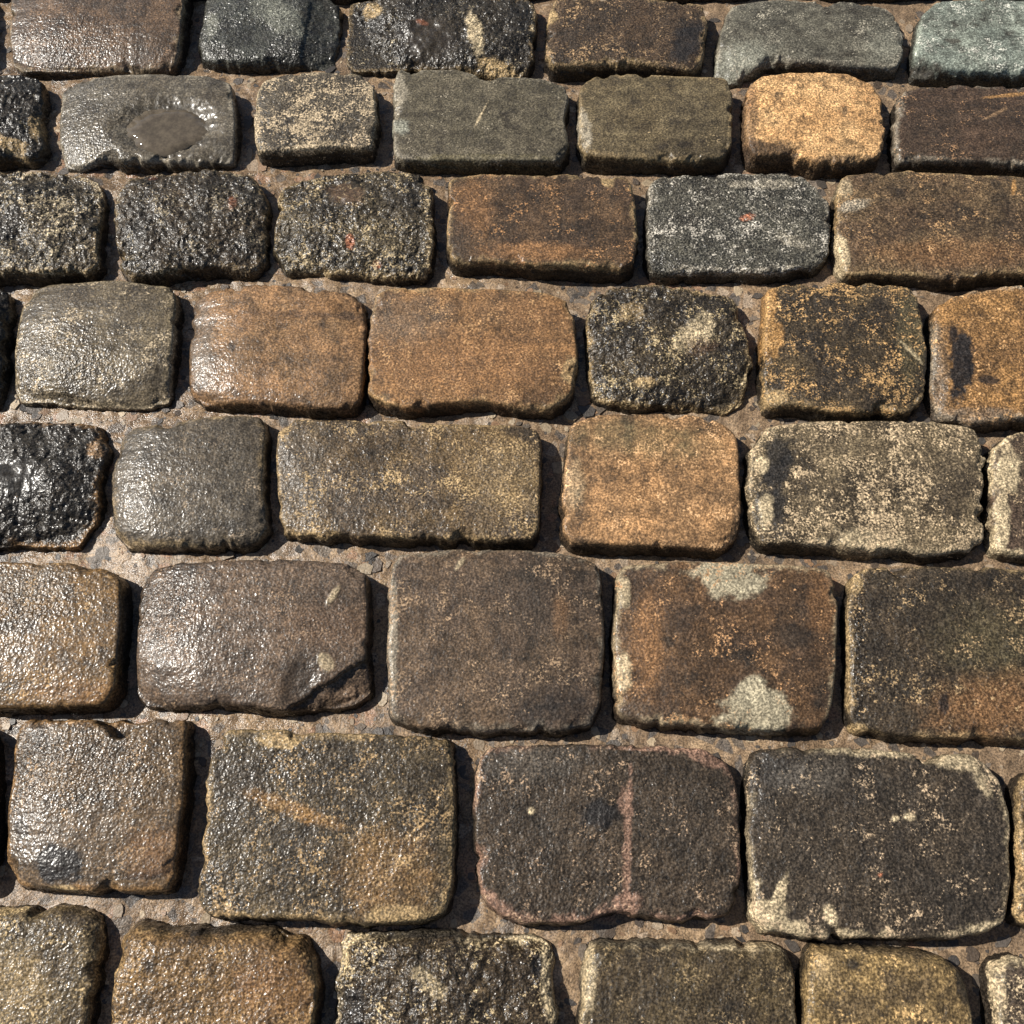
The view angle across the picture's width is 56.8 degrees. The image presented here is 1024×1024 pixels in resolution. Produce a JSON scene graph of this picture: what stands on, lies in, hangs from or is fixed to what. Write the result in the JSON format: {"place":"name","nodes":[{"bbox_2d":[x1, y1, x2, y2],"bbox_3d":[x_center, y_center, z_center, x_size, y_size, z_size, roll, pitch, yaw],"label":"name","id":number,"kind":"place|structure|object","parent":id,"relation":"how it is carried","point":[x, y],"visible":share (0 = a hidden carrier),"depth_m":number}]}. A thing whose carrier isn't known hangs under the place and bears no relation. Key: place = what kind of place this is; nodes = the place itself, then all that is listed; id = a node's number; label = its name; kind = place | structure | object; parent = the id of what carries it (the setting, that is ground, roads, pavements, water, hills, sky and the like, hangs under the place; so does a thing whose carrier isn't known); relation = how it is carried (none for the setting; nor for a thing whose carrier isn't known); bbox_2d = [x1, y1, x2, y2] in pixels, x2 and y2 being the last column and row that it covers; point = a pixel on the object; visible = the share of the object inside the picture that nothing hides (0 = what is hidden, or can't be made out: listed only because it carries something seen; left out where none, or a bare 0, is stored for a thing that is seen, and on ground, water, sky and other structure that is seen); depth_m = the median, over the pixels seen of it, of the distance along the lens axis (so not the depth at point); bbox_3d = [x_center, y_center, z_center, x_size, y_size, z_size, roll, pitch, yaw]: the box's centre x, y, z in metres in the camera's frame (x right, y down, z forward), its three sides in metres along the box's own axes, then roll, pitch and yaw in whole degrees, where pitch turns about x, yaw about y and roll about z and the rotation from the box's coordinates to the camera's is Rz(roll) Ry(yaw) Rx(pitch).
{"place":"outdoors","nodes":[
{"label":"outdoors","id":0,"kind":"place"},
{"bbox_2d":[0,0,1023,1023],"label":"ground","id":1,"kind":"structure","parent":0,"point":[465,912],"depth_m":1.07},
{"bbox_2d":[0,289,17,410],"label":"stone sett","id":2,"kind":"object","parent":1,"relation":"on","point":[8,317],"visible":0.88,"depth_m":1.17},
{"bbox_2d":[0,75,51,171],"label":"stone sett","id":3,"kind":"object","parent":1,"relation":"on","point":[25,108],"visible":0.98,"depth_m":1.30},
{"bbox_2d":[0,903,109,1023],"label":"stone sett","id":4,"kind":"object","parent":1,"relation":"on","point":[53,960],"visible":1,"depth_m":0.88},
{"bbox_2d":[0,171,110,287],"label":"stone sett","id":5,"kind":"object","parent":1,"relation":"on","point":[54,230],"visible":0.98,"depth_m":1.22},
{"bbox_2d":[0,422,113,552],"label":"stone sett","id":6,"kind":"object","parent":1,"relation":"on","point":[53,479],"visible":1,"depth_m":1.08},
{"bbox_2d":[0,562,133,716],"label":"stone sett","id":7,"kind":"object","parent":1,"relation":"on","point":[65,636],"visible":1,"depth_m":1.00},
{"bbox_2d":[15,281,184,412],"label":"stone sett","id":8,"kind":"object","parent":1,"relation":"on","point":[104,346],"visible":1,"depth_m":1.15},
{"bbox_2d":[9,0,193,80],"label":"stone sett","id":9,"kind":"object","parent":1,"relation":"on","point":[56,40],"visible":0.96,"depth_m":1.36},
{"bbox_2d":[7,719,196,895],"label":"stone sett","id":10,"kind":"object","parent":1,"relation":"on","point":[97,808],"visible":1,"depth_m":0.94},
{"bbox_2d":[60,74,242,175],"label":"stone sett","id":11,"kind":"object","parent":1,"relation":"on","point":[98,115],"visible":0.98,"depth_m":1.30},
{"bbox_2d":[127,108,207,156],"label":"puddle","id":12,"kind":"object","parent":11,"relation":"on","point":[158,132],"visible":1,"depth_m":1.30},
{"bbox_2d":[112,416,273,554],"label":"stone sett","id":13,"kind":"object","parent":1,"relation":"on","point":[200,486],"visible":1,"depth_m":1.07},
{"bbox_2d":[114,169,272,286],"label":"stone sett","id":14,"kind":"object","parent":1,"relation":"on","point":[206,225],"visible":0.96,"depth_m":1.22},
{"bbox_2d":[111,918,325,1023],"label":"stone sett","id":15,"kind":"object","parent":1,"relation":"on","point":[203,973],"visible":1,"depth_m":0.87},
{"bbox_2d":[136,559,374,717],"bbox_3d":[-0.278,0.134,1.022,0.268,0.044,0.174,0,66,0],"label":"stone sett","id":16,"kind":"object","parent":1,"relation":"on","point":[280,638],"visible":1,"depth_m":1.00},
{"bbox_2d":[198,0,343,74],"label":"stone sett","id":17,"kind":"object","parent":1,"relation":"on","point":[263,37],"visible":0.97,"depth_m":1.37},
{"bbox_2d":[189,285,369,419],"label":"stone sett","id":18,"kind":"object","parent":1,"relation":"on","point":[284,351],"visible":1,"depth_m":1.15},
{"bbox_2d":[254,72,381,167],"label":"stone sett","id":19,"kind":"object","parent":1,"relation":"on","point":[311,119],"visible":1,"depth_m":1.30},
{"bbox_2d":[198,729,459,928],"bbox_3d":[-0.180,0.312,0.944,0.258,0.046,0.192,0,66,0],"label":"stone sett","id":20,"kind":"object","parent":1,"relation":"on","point":[336,830],"visible":1,"depth_m":0.92},
{"bbox_2d":[331,0,373,5],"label":"stone sett","id":21,"kind":"object","parent":1,"relation":"on","point":[343,2],"visible":0.21,"depth_m":1.43},
{"bbox_2d":[273,171,437,286],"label":"stone sett","id":22,"kind":"object","parent":1,"relation":"on","point":[375,228],"visible":0.98,"depth_m":1.22},
{"bbox_2d":[276,420,543,550],"bbox_3d":[-0.121,-0.033,1.097,0.316,0.042,0.162,0,66,0],"label":"stone sett","id":23,"kind":"object","parent":1,"relation":"on","point":[394,484],"visible":0.98,"depth_m":1.08},
{"bbox_2d":[346,0,537,80],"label":"stone sett","id":24,"kind":"object","parent":1,"relation":"on","point":[487,40],"visible":0.92,"depth_m":1.37},
{"bbox_2d":[332,926,559,1023],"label":"stone sett","id":25,"kind":"object","parent":1,"relation":"on","point":[422,975],"visible":1,"depth_m":0.88},
{"bbox_2d":[368,288,578,419],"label":"stone sett","id":26,"kind":"object","parent":1,"relation":"on","point":[438,352],"visible":0.99,"depth_m":1.14},
{"bbox_2d":[392,70,569,176],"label":"stone sett","id":27,"kind":"object","parent":1,"relation":"on","point":[450,122],"visible":0.98,"depth_m":1.29},
{"bbox_2d":[386,549,605,738],"bbox_3d":[-0.018,0.139,1.022,0.242,0.041,0.209,0,66,0],"label":"stone sett","id":28,"kind":"object","parent":1,"relation":"on","point":[485,644],"visible":1,"depth_m":1.00},
{"bbox_2d":[446,174,638,284],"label":"stone sett","id":29,"kind":"object","parent":1,"relation":"on","point":[569,228],"visible":1,"depth_m":1.22},
{"bbox_2d":[471,744,740,926],"bbox_3d":[0.094,0.318,0.943,0.271,0.042,0.175,0,66,0],"label":"stone sett","id":30,"kind":"object","parent":1,"relation":"on","point":[572,834],"visible":1,"depth_m":0.92},
{"bbox_2d":[543,0,707,82],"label":"stone sett","id":31,"kind":"object","parent":1,"relation":"on","point":[587,40],"visible":0.93,"depth_m":1.36},
{"bbox_2d":[557,414,740,558],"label":"stone sett","id":32,"kind":"object","parent":1,"relation":"on","point":[659,485],"visible":0.99,"depth_m":1.07},
{"bbox_2d":[575,74,732,175],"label":"stone sett","id":33,"kind":"object","parent":1,"relation":"on","point":[630,124],"visible":1,"depth_m":1.29},
{"bbox_2d":[583,285,752,416],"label":"stone sett","id":34,"kind":"object","parent":1,"relation":"on","point":[663,348],"visible":1,"depth_m":1.15},
{"bbox_2d":[575,937,796,1023],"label":"stone sett","id":35,"kind":"object","parent":1,"relation":"on","point":[649,980],"visible":1,"depth_m":0.87},
{"bbox_2d":[661,0,749,3],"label":"stone sett","id":36,"kind":"object","parent":1,"relation":"on","point":[693,1],"visible":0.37,"depth_m":1.43},
{"bbox_2d":[608,562,837,738],"bbox_3d":[0.229,0.145,1.017,0.252,0.044,0.193,0,66,0],"label":"stone sett","id":37,"kind":"object","parent":1,"relation":"on","point":[726,649],"visible":1,"depth_m":1.00},
{"bbox_2d":[642,173,830,285],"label":"stone sett","id":38,"kind":"object","parent":1,"relation":"on","point":[749,229],"visible":0.98,"depth_m":1.22},
{"bbox_2d":[713,0,902,88],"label":"stone sett","id":39,"kind":"object","parent":1,"relation":"on","point":[756,40],"visible":0.96,"depth_m":1.36},
{"bbox_2d":[739,72,884,180],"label":"stone sett","id":40,"kind":"object","parent":1,"relation":"on","point":[813,126],"visible":0.96,"depth_m":1.29},
{"bbox_2d":[755,283,926,423],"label":"stone sett","id":41,"kind":"object","parent":1,"relation":"on","point":[846,353],"visible":0.96,"depth_m":1.14},
{"bbox_2d":[740,421,985,565],"bbox_3d":[0.406,-0.024,1.091,0.287,0.045,0.176,0,66,0],"label":"stone sett","id":42,"kind":"object","parent":1,"relation":"on","point":[903,492],"visible":0.99,"depth_m":1.07},
{"bbox_2d":[739,747,1010,941],"bbox_3d":[0.360,0.326,0.938,0.269,0.044,0.185,0,66,0],"label":"stone sett","id":43,"kind":"object","parent":1,"relation":"on","point":[849,844],"visible":1,"depth_m":0.92},
{"bbox_2d":[819,0,936,2],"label":"stone sett","id":44,"kind":"object","parent":1,"relation":"on","point":[869,1],"visible":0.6,"depth_m":1.43},
{"bbox_2d":[794,941,972,1023],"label":"stone sett","id":45,"kind":"object","parent":1,"relation":"on","point":[853,983],"visible":1,"depth_m":0.87},
{"bbox_2d":[829,170,1023,292],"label":"stone sett","id":46,"kind":"object","parent":1,"relation":"on","point":[941,232],"visible":0.96,"depth_m":1.22},
{"bbox_2d":[839,566,1023,747],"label":"stone sett","id":47,"kind":"object","parent":1,"relation":"on","point":[932,655],"visible":0.99,"depth_m":1.00},
{"bbox_2d":[886,85,1023,177],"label":"stone sett","id":48,"kind":"object","parent":1,"relation":"on","point":[967,130],"visible":0.94,"depth_m":1.29},
{"bbox_2d":[906,0,1023,88],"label":"stone sett","id":49,"kind":"object","parent":1,"relation":"on","point":[971,43],"visible":0.92,"depth_m":1.35},
{"bbox_2d":[922,285,1023,433],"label":"stone sett","id":50,"kind":"object","parent":1,"relation":"on","point":[974,373],"visible":0.89,"depth_m":1.14},
{"bbox_2d":[979,432,1023,564],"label":"stone sett","id":51,"kind":"object","parent":1,"relation":"on","point":[1001,501],"visible":0.87,"depth_m":1.07},
{"bbox_2d":[979,952,1023,1023],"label":"stone sett","id":52,"kind":"object","parent":1,"relation":"on","point":[1001,982],"visible":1,"depth_m":0.88},
{"bbox_2d":[1004,773,1023,928],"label":"stone sett","id":53,"kind":"object","parent":1,"relation":"on","point":[1014,799],"visible":0.69,"depth_m":0.92}
]}

